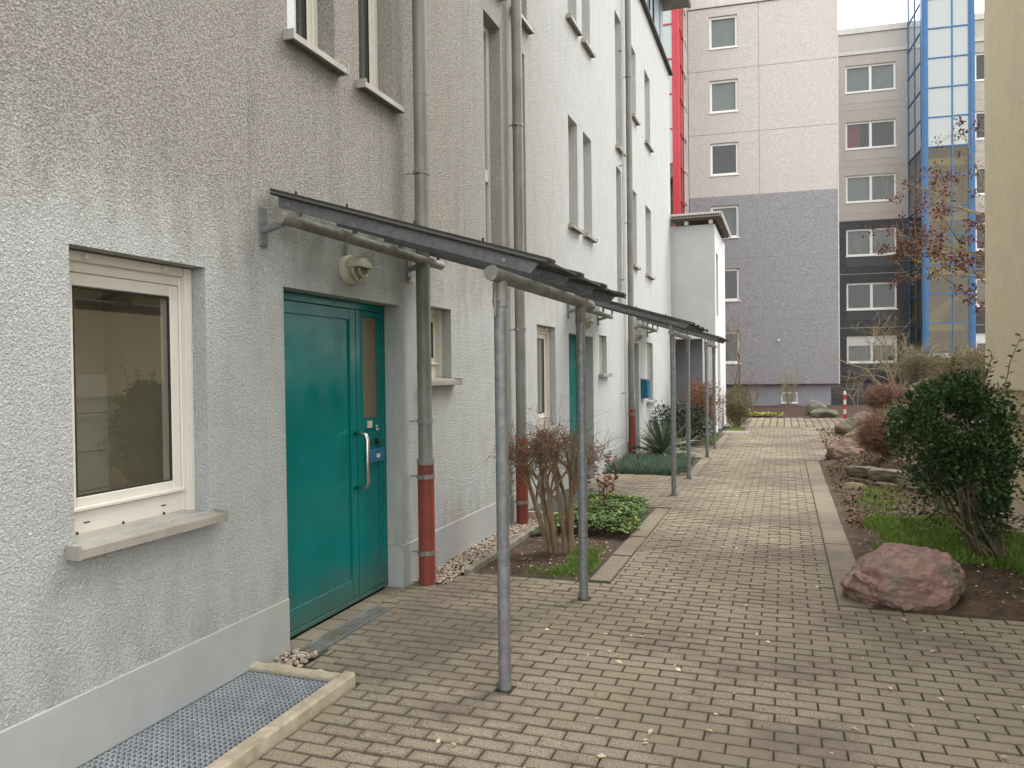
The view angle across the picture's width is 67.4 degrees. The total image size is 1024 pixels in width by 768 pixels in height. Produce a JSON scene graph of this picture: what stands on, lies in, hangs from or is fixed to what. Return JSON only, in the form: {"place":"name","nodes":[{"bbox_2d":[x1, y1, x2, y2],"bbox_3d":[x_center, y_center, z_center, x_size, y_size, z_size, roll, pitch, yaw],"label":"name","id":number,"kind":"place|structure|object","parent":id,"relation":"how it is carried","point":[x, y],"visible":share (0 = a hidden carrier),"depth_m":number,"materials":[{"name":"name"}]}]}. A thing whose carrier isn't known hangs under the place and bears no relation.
{"place":"outdoors","nodes":[
{"label":"outdoors","id":0,"kind":"place"},
{"bbox_2d":[268,648,317,667],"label":"gravel","id":1,"kind":"structure","parent":0,"point":[302,656],"depth_m":4.31,"materials":[{"name":"gravel"}]},
{"bbox_2d":[291,404,871,637],"bbox_3d":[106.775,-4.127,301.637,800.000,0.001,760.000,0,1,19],"label":"ground","id":2,"kind":"structure","parent":0,"point":[830,418],"depth_m":35.70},
{"bbox_2d":[0,0,690,767],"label":"row house","id":3,"kind":"structure","parent":2,"relation":"on","point":[208,440],"depth_m":4.17,"materials":[{"name":"paint"}]},
{"bbox_2d":[65,249,228,560],"bbox_3d":[-1.944,0.067,3.562,0.796,1.370,0.876,0,1,19],"label":"window","id":4,"kind":"structure","parent":3,"relation":"in","point":[131,320],"depth_m":3.82,"materials":[{"name":"beige plastic"}]},
{"bbox_2d":[283,0,348,76],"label":"window","id":5,"kind":"structure","parent":3,"relation":"in","point":[302,19],"depth_m":4.87,"materials":[{"name":"beige plastic"}]},
{"bbox_2d":[283,291,387,637],"bbox_3d":[-1.149,0.479,5.105,0.159,2.095,1.396,0,1,19],"label":"door","id":6,"kind":"structure","parent":3,"relation":"in","point":[335,400],"depth_m":5.12,"materials":[{"name":"teal paint"}]},
{"bbox_2d":[339,243,371,284],"bbox_3d":[-1.009,-0.788,5.032,0.150,0.265,0.228,0,1,19],"label":"wall lamp","id":7,"kind":"object","parent":3,"relation":"attached to","point":[353,269],"visible":1,"depth_m":4.97,"materials":[{"name":"beige plastic"}]},
{"bbox_2d":[356,0,405,113],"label":"window","id":8,"kind":"structure","parent":3,"relation":"in","point":[367,9],"depth_m":5.61,"materials":[{"name":"beige plastic"}]},
{"bbox_2d":[406,0,435,585],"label":"downpipe","id":9,"kind":"object","parent":3,"relation":"attached to","point":[425,476],"visible":0.98,"depth_m":5.79,"materials":[{"name":"metal"}]},
{"bbox_2d":[258,188,625,694],"bbox_3d":[-0.258,0.219,4.891,1.645,2.648,2.060,0,1,19],"label":"entrance canopy","id":10,"kind":"object","parent":3,"relation":"attached to","point":[503,267],"visible":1,"depth_m":4.11,"materials":[{"name":"metal"}]},
{"bbox_2d":[431,309,461,385],"bbox_3d":[-0.667,-0.311,6.368,0.256,0.646,0.664,0,1,19],"label":"window","id":11,"kind":"structure","parent":3,"relation":"in","point":[436,315],"depth_m":6.59,"materials":[{"name":"beige plastic"}]},
{"bbox_2d":[483,25,490,242],"bbox_3d":[-0.325,-2.370,7.666,0.062,2.476,0.456,0,1,19],"label":"window","id":12,"kind":"structure","parent":3,"relation":"in","point":[485,32],"depth_m":7.82,"materials":[{"name":"beige plastic"}]},
{"bbox_2d":[508,0,528,526],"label":"downpipe","id":13,"kind":"object","parent":3,"relation":"attached to","point":[522,500],"visible":0.85,"depth_m":7.99,"materials":[{"name":"metal"}]},
{"bbox_2d":[510,6,534,34],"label":"window","id":14,"kind":"structure","parent":3,"relation":"in","point":[525,23],"depth_m":8.53,"materials":[{"name":"beige plastic"}]},
{"bbox_2d":[537,326,562,434],"bbox_3d":[0.374,-0.060,9.304,0.256,1.281,0.864,0,1,19],"label":"window","id":15,"kind":"structure","parent":3,"relation":"in","point":[543,375],"depth_m":9.57,"materials":[{"name":"beige plastic"}]},
{"bbox_2d":[569,335,577,479],"bbox_3d":[0.861,0.362,10.948,0.050,2.105,1.376,0,1,19],"label":"door","id":16,"kind":"structure","parent":3,"relation":"in","point":[572,339],"depth_m":10.95,"materials":[{"name":"teal paint"}]},
{"bbox_2d":[566,0,582,36],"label":"window","id":17,"kind":"structure","parent":3,"relation":"in","point":[568,15],"depth_m":10.49,"materials":[{"name":"beige plastic"}]},
{"bbox_2d":[568,126,583,234],"bbox_3d":[0.788,-2.854,10.530,0.256,1.521,0.574,0,1,19],"label":"window","id":18,"kind":"structure","parent":3,"relation":"in","point":[570,225],"depth_m":10.74,"materials":[{"name":"beige plastic"}]},
{"bbox_2d":[581,0,595,57],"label":"window","id":19,"kind":"structure","parent":3,"relation":"in","point":[583,40],"depth_m":11.27,"materials":[{"name":"beige plastic"}]},
{"bbox_2d":[585,316,593,328],"bbox_3d":[1.093,-0.912,10.969,0.150,0.265,0.228,0,1,19],"label":"wall lamp","id":20,"kind":"object","parent":3,"relation":"attached to","point":[589,321],"visible":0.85,"depth_m":10.90,"materials":[{"name":"beige plastic"}]},
{"bbox_2d":[583,159,597,242],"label":"window","id":21,"kind":"structure","parent":3,"relation":"in","point":[586,234],"depth_m":11.43,"materials":[{"name":"beige plastic"}]},
{"bbox_2d":[599,336,611,377],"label":"window","id":22,"kind":"structure","parent":3,"relation":"in","point":[600,338],"depth_m":12.42,"materials":[{"name":"beige plastic"}]},
{"bbox_2d":[618,0,625,453],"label":"lightning rod","id":23,"kind":"object","parent":3,"relation":"attached to","point":[623,279],"visible":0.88,"depth_m":13.48,"materials":[{"name":"metal"}]},
{"bbox_2d":[625,0,635,454],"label":"downpipe","id":24,"kind":"object","parent":3,"relation":"attached to","point":[630,280],"visible":0.94,"depth_m":13.82,"materials":[{"name":"metal"}]},
{"bbox_2d":[567,294,707,495],"bbox_3d":[1.857,0.079,10.867,1.645,2.698,2.060,0,1,19],"label":"entrance canopy","id":25,"kind":"object","parent":3,"relation":"attached to","point":[670,321],"visible":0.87,"depth_m":10.01,"materials":[{"name":"metal"}]},
{"bbox_2d":[641,378,650,397],"bbox_3d":[2.708,0.086,15.520,0.145,0.400,0.400,0,1,19],"label":"letterbox","id":26,"kind":"object","parent":3,"relation":"attached to","point":[645,388],"visible":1,"depth_m":15.35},
{"bbox_2d":[646,343,656,403],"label":"window","id":27,"kind":"structure","parent":3,"relation":"in","point":[647,345],"depth_m":16.79,"materials":[{"name":"beige plastic"}]},
{"bbox_2d":[634,317,728,456],"bbox_3d":[3.371,-0.004,15.146,1.645,2.698,2.060,0,1,19],"label":"entrance canopy","id":28,"kind":"object","parent":3,"relation":"attached to","point":[710,337],"visible":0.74,"depth_m":14.39,"materials":[{"name":"metal"}]},
{"bbox_2d":[663,8,684,226],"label":"red stair tower","id":29,"kind":"structure","parent":2,"relation":"on","point":[673,39],"depth_m":28.11,"materials":[{"name":"metal"}]},
{"bbox_2d":[683,8,689,212],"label":"apartment wing","id":30,"kind":"structure","parent":2,"relation":"on","point":[686,99],"depth_m":30.80,"materials":[{"name":"paint"}]},
{"bbox_2d":[687,0,839,405],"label":"apartment block","id":31,"kind":"structure","parent":2,"relation":"on","point":[763,129],"depth_m":30.47,"materials":[{"name":"concrete"}]},
{"bbox_2d":[709,15,737,50],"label":"window","id":32,"kind":"structure","parent":31,"relation":"in","point":[722,30],"depth_m":31.04,"materials":[{"name":"white plastic"}]},
{"bbox_2d":[709,79,738,113],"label":"window","id":33,"kind":"structure","parent":31,"relation":"in","point":[723,94],"depth_m":31.07,"materials":[{"name":"white plastic"}]},
{"bbox_2d":[710,142,738,176],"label":"window","id":34,"kind":"structure","parent":31,"relation":"in","point":[723,157],"depth_m":31.42,"materials":[{"name":"glass"}]},
{"bbox_2d":[711,205,739,238],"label":"window","id":35,"kind":"structure","parent":31,"relation":"in","point":[731,213],"depth_m":31.09,"materials":[{"name":"glass"}]},
{"bbox_2d":[725,269,739,301],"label":"window","id":36,"kind":"structure","parent":31,"relation":"in","point":[731,275],"depth_m":31.47,"materials":[{"name":"glass"}]},
{"bbox_2d":[725,331,740,363],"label":"window","id":37,"kind":"structure","parent":31,"relation":"in","point":[730,359],"depth_m":31.17,"materials":[{"name":"glass"}]},
{"bbox_2d":[831,13,984,403],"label":"apartment block","id":38,"kind":"structure","parent":2,"relation":"on","point":[873,103],"depth_m":36.41,"materials":[{"name":"grey concrete"}]},
{"bbox_2d":[846,227,895,256],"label":"window","id":39,"kind":"structure","parent":38,"relation":"in","point":[856,246],"depth_m":36.60,"materials":[{"name":"glass"}]},
{"bbox_2d":[845,119,896,150],"bbox_3d":[17.035,-11.797,36.589,2.270,1.325,0.640,0,1,15],"label":"window","id":40,"kind":"structure","parent":38,"relation":"in","point":[881,133],"depth_m":36.71,"materials":[{"name":"glass"}]},
{"bbox_2d":[845,62,896,93],"bbox_3d":[17.002,-14.466,36.549,2.270,1.325,0.640,0,1,15],"label":"window","id":41,"kind":"structure","parent":38,"relation":"in","point":[873,77],"depth_m":36.45,"materials":[{"name":"glass"}]},
{"bbox_2d":[846,335,896,363],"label":"window","id":42,"kind":"structure","parent":38,"relation":"in","point":[855,344],"depth_m":36.68,"materials":[{"name":"white plastic"}]},
{"bbox_2d":[845,173,897,203],"bbox_3d":[17.067,-9.267,36.626,2.270,1.325,0.640,0,1,15],"label":"window","id":43,"kind":"structure","parent":38,"relation":"in","point":[864,188],"depth_m":36.54,"materials":[{"name":"glass"}]},
{"bbox_2d":[846,282,897,310],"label":"window","id":44,"kind":"structure","parent":38,"relation":"in","point":[860,296],"depth_m":36.88,"materials":[{"name":"glass"}]},
{"bbox_2d":[975,53,983,81],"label":"window","id":45,"kind":"structure","parent":38,"relation":"in","point":[979,57],"depth_m":35.62,"materials":[{"name":"glass"}]},
{"bbox_2d":[975,167,984,195],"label":"window","id":46,"kind":"structure","parent":38,"relation":"in","point":[977,184],"depth_m":35.69,"materials":[{"name":"white plastic"}]},
{"bbox_2d":[975,111,984,139],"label":"window","id":47,"kind":"structure","parent":38,"relation":"in","point":[981,114],"depth_m":35.66,"materials":[{"name":"white plastic"}]},
{"bbox_2d":[976,333,984,351],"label":"window","id":48,"kind":"structure","parent":38,"relation":"in","point":[980,337],"depth_m":35.42,"materials":[{"name":"white plastic"}]},
{"bbox_2d":[976,278,984,306],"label":"window","id":49,"kind":"structure","parent":38,"relation":"in","point":[981,284],"depth_m":35.47,"materials":[{"name":"glass"}]},
{"bbox_2d":[976,222,984,250],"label":"window","id":50,"kind":"structure","parent":38,"relation":"in","point":[978,232],"depth_m":35.74,"materials":[{"name":"white plastic"}]},
{"bbox_2d":[903,0,975,384],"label":"blue stair tower","id":51,"kind":"structure","parent":2,"relation":"on","point":[941,60],"depth_m":33.44,"materials":[{"name":"glass"}]},
{"bbox_2d":[984,0,1023,516],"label":"beige building","id":52,"kind":"structure","parent":2,"relation":"on","point":[1004,146],"depth_m":7.71,"materials":[{"name":"paint"}]},
{"bbox_2d":[247,427,1023,767],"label":"path","id":53,"kind":"structure","parent":0,"point":[421,661],"depth_m":4.25,"materials":[{"name":"brick"}]},
{"bbox_2d":[76,661,355,767],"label":"light well","id":54,"kind":"object","parent":53,"relation":"in","point":[255,712],"visible":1,"depth_m":3.48,"materials":[{"name":"metal"}]},
{"bbox_2d":[299,605,392,654],"bbox_3d":[-1.029,1.560,4.861,0.137,0.053,0.900,0,1,19],"label":"drain grate","id":55,"kind":"object","parent":53,"relation":"on","point":[324,642],"visible":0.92,"depth_m":4.80,"materials":[{"name":"metal"}]},
{"bbox_2d":[464,520,543,574],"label":"edging kerb","id":56,"kind":"structure","parent":53,"relation":"on","point":[488,558],"depth_m":6.63,"materials":[{"name":"concrete"}]},
{"bbox_2d":[477,508,650,579],"bbox_3d":[0.694,1.486,7.613,0.925,0.043,3.320,0,1,19],"label":"planting bed","id":57,"kind":"object","parent":53,"relation":"on","point":[533,547],"visible":0.38,"depth_m":6.81,"materials":[{"name":"soil"}]},
{"bbox_2d":[519,564,566,576],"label":"grass","id":58,"kind":"structure","parent":57,"relation":"on","point":[542,572],"depth_m":6.13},
{"bbox_2d":[491,522,618,578],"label":"wood chips","id":59,"kind":"object","parent":57,"relation":"on","point":[561,552],"visible":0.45,"depth_m":6.76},
{"bbox_2d":[486,394,634,554],"bbox_3d":[0.363,0.797,6.834,1.244,1.438,1.325,-1,1,-13],"label":"bare shrub","id":60,"kind":"object","parent":57,"relation":"on","point":[546,455],"visible":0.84,"depth_m":6.74,"materials":[{"name":"brown plant"}]},
{"bbox_2d":[491,516,634,574],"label":"leaf litter","id":61,"kind":"object","parent":57,"relation":"on","point":[566,553],"visible":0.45,"depth_m":6.83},
{"bbox_2d":[545,544,606,575],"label":"grass","id":62,"kind":"structure","parent":57,"relation":"on","point":[570,567],"depth_m":6.33,"materials":[{"name":"plant"}]},
{"bbox_2d":[531,492,650,532],"bbox_3d":[0.961,1.352,8.256,1.013,0.156,1.898,0,1,19],"label":"ground cover","id":63,"kind":"object","parent":57,"relation":"on","point":[609,509],"visible":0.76,"depth_m":7.94,"materials":[{"name":"green plant"}]},
{"bbox_2d":[564,492,640,529],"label":"yellow leaves","id":64,"kind":"object","parent":63,"relation":"on","point":[636,519],"visible":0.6,"depth_m":8.03,"materials":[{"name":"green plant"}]},
{"bbox_2d":[563,450,620,509],"bbox_3d":[0.927,1.092,8.355,0.666,0.750,0.564,-1,1,-28],"label":"bronze shrub","id":65,"kind":"object","parent":57,"relation":"on","point":[604,484],"visible":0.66,"depth_m":8.28,"materials":[{"name":"brown plant"}]},
{"bbox_2d":[528,489,610,521],"bbox_3d":[0.688,1.462,9.089,0.590,0.190,1.780,0,1,19],"label":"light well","id":66,"kind":"object","parent":53,"relation":"in","point":[531,513],"visible":0.2,"depth_m":8.86,"materials":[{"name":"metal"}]},
{"bbox_2d":[605,459,697,475],"bbox_3d":[2.425,1.385,13.014,1.265,0.042,2.540,0,1,19],"label":"planting bed","id":67,"kind":"object","parent":53,"relation":"on","point":[681,474],"visible":0.09,"depth_m":11.89,"materials":[{"name":"soil"}]},
{"bbox_2d":[603,451,695,474],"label":"ground cover","id":68,"kind":"object","parent":67,"relation":"on","point":[647,463],"visible":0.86,"depth_m":12.25,"materials":[{"name":"green plant"}]},
{"bbox_2d":[630,414,703,460],"bbox_3d":[2.747,1.118,13.895,1.484,1.227,1.582,-1,1,-17],"label":"yucca","id":69,"kind":"object","parent":67,"relation":"on","point":[661,443],"visible":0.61,"depth_m":13.80,"materials":[{"name":"green plant"}]},
{"bbox_2d":[652,434,720,447],"bbox_3d":[4.096,1.297,17.736,1.265,0.043,3.780,0,1,19],"label":"planting bed","id":70,"kind":"object","parent":53,"relation":"on","point":[701,444],"visible":0.11,"depth_m":16.56,"materials":[{"name":"soil"}]},
{"bbox_2d":[649,399,712,444],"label":"dark bush","id":71,"kind":"object","parent":70,"relation":"on","point":[695,427],"visible":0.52,"depth_m":16.41,"materials":[{"name":"green plant"}]},
{"bbox_2d":[667,424,703,453],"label":"yucca","id":72,"kind":"object","parent":70,"relation":"on","point":[682,445],"visible":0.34,"depth_m":14.75,"materials":[{"name":"green plant"}]},
{"bbox_2d":[678,373,725,432],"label":"copper bush","id":73,"kind":"object","parent":70,"relation":"on","point":[699,399],"visible":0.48,"depth_m":18.31,"materials":[{"name":"red plant"}]},
{"bbox_2d":[436,585,1023,767],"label":"fallen leaves","id":74,"kind":"object","parent":53,"relation":"on","point":[438,740],"visible":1,"depth_m":3.68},
{"bbox_2d":[722,382,753,426],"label":"bush","id":75,"kind":"object","parent":53,"relation":"on","point":[735,413],"visible":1,"depth_m":21.28,"materials":[{"name":"brown plant"}]},
{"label":"gravel bed","id":76,"kind":"structure","parent":53,"relation":"on","visible":0},
{"bbox_2d":[413,518,543,584],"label":"gravel","id":77,"kind":"structure","parent":76,"relation":"on","point":[458,561],"depth_m":6.67,"materials":[{"name":"gravel"}]},
{"bbox_2d":[724,417,843,427],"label":"road","id":78,"kind":"structure","parent":0,"point":[796,422],"depth_m":22.98,"materials":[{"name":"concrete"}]},
{"bbox_2d":[671,211,730,431],"bbox_3d":[3.934,-1.539,21.495,4.090,5.540,3.800,0,1,19],"label":"annex","id":79,"kind":"object","parent":78,"relation":"on","point":[697,271],"visible":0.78,"depth_m":19.62,"materials":[{"name":"white paint"}]},
{"bbox_2d":[725,302,760,403],"bbox_3d":[6.976,-0.916,24.195,2.039,4.148,1.436,-1,1,-28],"label":"bare tree","id":80,"kind":"object","parent":78,"relation":"on","point":[738,366],"visible":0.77,"depth_m":24.00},
{"bbox_2d":[726,405,872,418],"bbox_3d":[11.674,0.978,27.705,12.500,0.210,6.020,0,1,19],"label":"mulch bed","id":81,"kind":"object","parent":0,"point":[801,412],"visible":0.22,"depth_m":27.24,"materials":[{"name":"brown soil"}]},
{"bbox_2d":[731,370,770,411],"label":"bare bush","id":82,"kind":"object","parent":81,"relation":"on","point":[756,396],"visible":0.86,"depth_m":26.67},
{"bbox_2d":[743,411,786,415],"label":"plant","id":83,"kind":"object","parent":81,"relation":"on","point":[755,413],"visible":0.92,"depth_m":26.04,"materials":[{"name":"yellow plant"}]},
{"bbox_2d":[772,365,816,410],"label":"bare bush","id":84,"kind":"object","parent":81,"relation":"on","point":[788,395],"visible":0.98,"depth_m":27.47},
{"bbox_2d":[805,399,826,414],"bbox_3d":[10.427,0.803,26.349,0.768,0.550,0.520,-1,1,-12],"label":"boulder","id":85,"kind":"object","parent":81,"relation":"on","point":[812,404],"visible":0.7,"depth_m":26.13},
{"bbox_2d":[810,409,837,417],"bbox_3d":[10.381,0.996,25.538,0.830,0.363,0.512,0,1,37],"label":"boulder","id":86,"kind":"object","parent":81,"relation":"on","point":[820,413],"visible":0.92,"depth_m":25.37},
{"bbox_2d":[822,363,881,409],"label":"bare bush","id":87,"kind":"object","parent":81,"relation":"on","point":[859,387],"visible":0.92,"depth_m":27.02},
{"bbox_2d":[838,0,983,29],"label":"sky","id":88,"kind":"structure","parent":0,"point":[851,13],"materials":[{"name":"white"}]},
{"bbox_2d":[821,377,1023,621],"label":"planted slope","id":89,"kind":"structure","parent":0,"point":[1010,609],"depth_m":6.02,"materials":[{"name":"soil"}]},
{"bbox_2d":[825,437,866,458],"bbox_3d":[5.950,1.251,13.401,0.932,0.643,1.214,-1,1,2],"label":"boulder","id":90,"kind":"object","parent":89,"relation":"on","point":[841,448],"visible":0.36,"depth_m":13.14,"materials":[{"name":"stone"}]},
{"bbox_2d":[843,425,862,437],"bbox_3d":[7.497,1.180,16.198,1.010,0.674,1.436,-1,1,14],"label":"boulder","id":91,"kind":"object","parent":89,"relation":"on","point":[853,434],"visible":0.13,"depth_m":16.06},
{"bbox_2d":[841,482,865,489],"bbox_3d":[4.489,1.362,10.097,0.302,0.147,0.294,0,1,29],"label":"boulder","id":92,"kind":"object","parent":89,"relation":"on","point":[848,485],"visible":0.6,"depth_m":10.05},
{"bbox_2d":[834,411,873,433],"bbox_3d":[8.393,1.028,18.527,0.931,0.760,1.657,-1,1,-22],"label":"boulder","id":93,"kind":"object","parent":89,"relation":"on","point":[843,426],"visible":0.38,"depth_m":18.41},
{"bbox_2d":[848,410,907,459],"bbox_3d":[5.412,0.733,11.247,0.950,0.800,0.883,-1,1,-24],"label":"clipped brown bush","id":94,"kind":"object","parent":89,"relation":"on","point":[871,436],"visible":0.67,"depth_m":11.15,"materials":[{"name":"plant"}]},
{"bbox_2d":[815,402,951,462],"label":"leaf litter","id":95,"kind":"object","parent":89,"relation":"on","point":[824,430],"visible":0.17,"depth_m":17.37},
{"bbox_2d":[810,304,957,388],"bbox_3d":[11.856,-1.006,24.192,3.741,3.125,3.558,-1,1,-15],"label":"bare bush","id":96,"kind":"object","parent":89,"relation":"on","point":[889,369],"visible":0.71,"depth_m":23.89,"materials":[{"name":"plant"}]},
{"bbox_2d":[858,379,909,411],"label":"clipped brown bush","id":97,"kind":"object","parent":89,"relation":"on","point":[883,394],"visible":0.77,"depth_m":17.03,"materials":[{"name":"plant"}]},
{"bbox_2d":[840,480,934,515],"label":"grass","id":98,"kind":"structure","parent":89,"relation":"on","point":[869,495],"depth_m":9.07,"materials":[{"name":"plant"}]},
{"bbox_2d":[872,396,922,418],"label":"clipped brown bush","id":99,"kind":"object","parent":89,"relation":"on","point":[883,410],"visible":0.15,"depth_m":13.57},
{"bbox_2d":[839,543,965,610],"bbox_3d":[2.698,1.383,5.285,0.818,0.511,0.569,0,1,16],"label":"boulder","id":100,"kind":"object","parent":89,"relation":"on","point":[905,577],"visible":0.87,"depth_m":5.08,"materials":[{"name":"stone"}]},
{"bbox_2d":[883,342,950,384],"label":"wild bush","id":101,"kind":"object","parent":89,"relation":"on","point":[914,366],"visible":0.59,"depth_m":20.84,"materials":[{"name":"brown plant"}]},
{"bbox_2d":[823,432,1022,533],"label":"leaf litter","id":102,"kind":"object","parent":89,"relation":"on","point":[863,496],"visible":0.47,"depth_m":9.35,"materials":[{"name":"plant"}]},
{"bbox_2d":[862,112,984,317],"bbox_3d":[7.694,-2.426,13.682,2.797,6.052,3.639,-1,1,-24],"label":"red seed tree","id":103,"kind":"object","parent":89,"relation":"on","point":[916,249],"visible":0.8,"depth_m":13.46,"materials":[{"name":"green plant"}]},
{"bbox_2d":[844,411,1009,501],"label":"dry stone wall","id":104,"kind":"structure","parent":89,"relation":"on","point":[881,477],"depth_m":10.19,"materials":[{"name":"stone"}]},
{"bbox_2d":[850,523,1023,608],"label":"leaf litter","id":105,"kind":"object","parent":89,"relation":"on","point":[970,604],"visible":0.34,"depth_m":5.61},
{"bbox_2d":[859,504,1023,571],"bbox_3d":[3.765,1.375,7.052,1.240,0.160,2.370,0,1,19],"label":"grass","id":106,"kind":"structure","parent":89,"relation":"on","point":[914,524],"depth_m":6.98,"materials":[{"name":"plant"}]},
{"bbox_2d":[907,348,989,418],"bbox_3d":[7.014,0.026,11.556,1.945,1.136,1.902,-1,1,-15],"label":"wild bush","id":107,"kind":"object","parent":89,"relation":"on","point":[970,368],"visible":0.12,"depth_m":11.55,"materials":[{"name":"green plant"}]},
{"bbox_2d":[913,339,984,380],"bbox_3d":[8.659,-0.261,14.441,1.941,1.195,1.969,-1,1,-18],"label":"wild bush","id":108,"kind":"object","parent":89,"relation":"on","point":[964,356],"visible":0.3,"depth_m":14.36,"materials":[{"name":"brown plant"}]},
{"bbox_2d":[878,333,1023,560],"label":"evergreen shrub","id":109,"kind":"object","parent":89,"relation":"on","point":[960,457],"visible":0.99,"depth_m":6.12,"materials":[{"name":"green plant"}]},
{"bbox_2d":[935,339,984,365],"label":"wild bush","id":110,"kind":"object","parent":89,"relation":"on","point":[963,352],"visible":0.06,"depth_m":18.00,"materials":[{"name":"brown plant"}]},
{"bbox_2d":[987,507,1023,534],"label":"gravel","id":111,"kind":"structure","parent":89,"relation":"on","point":[1017,524],"depth_m":7.68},
{"bbox_2d":[995,528,1023,574],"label":"grass","id":112,"kind":"structure","parent":89,"relation":"on","point":[1016,538],"depth_m":6.46,"materials":[{"name":"plant"}]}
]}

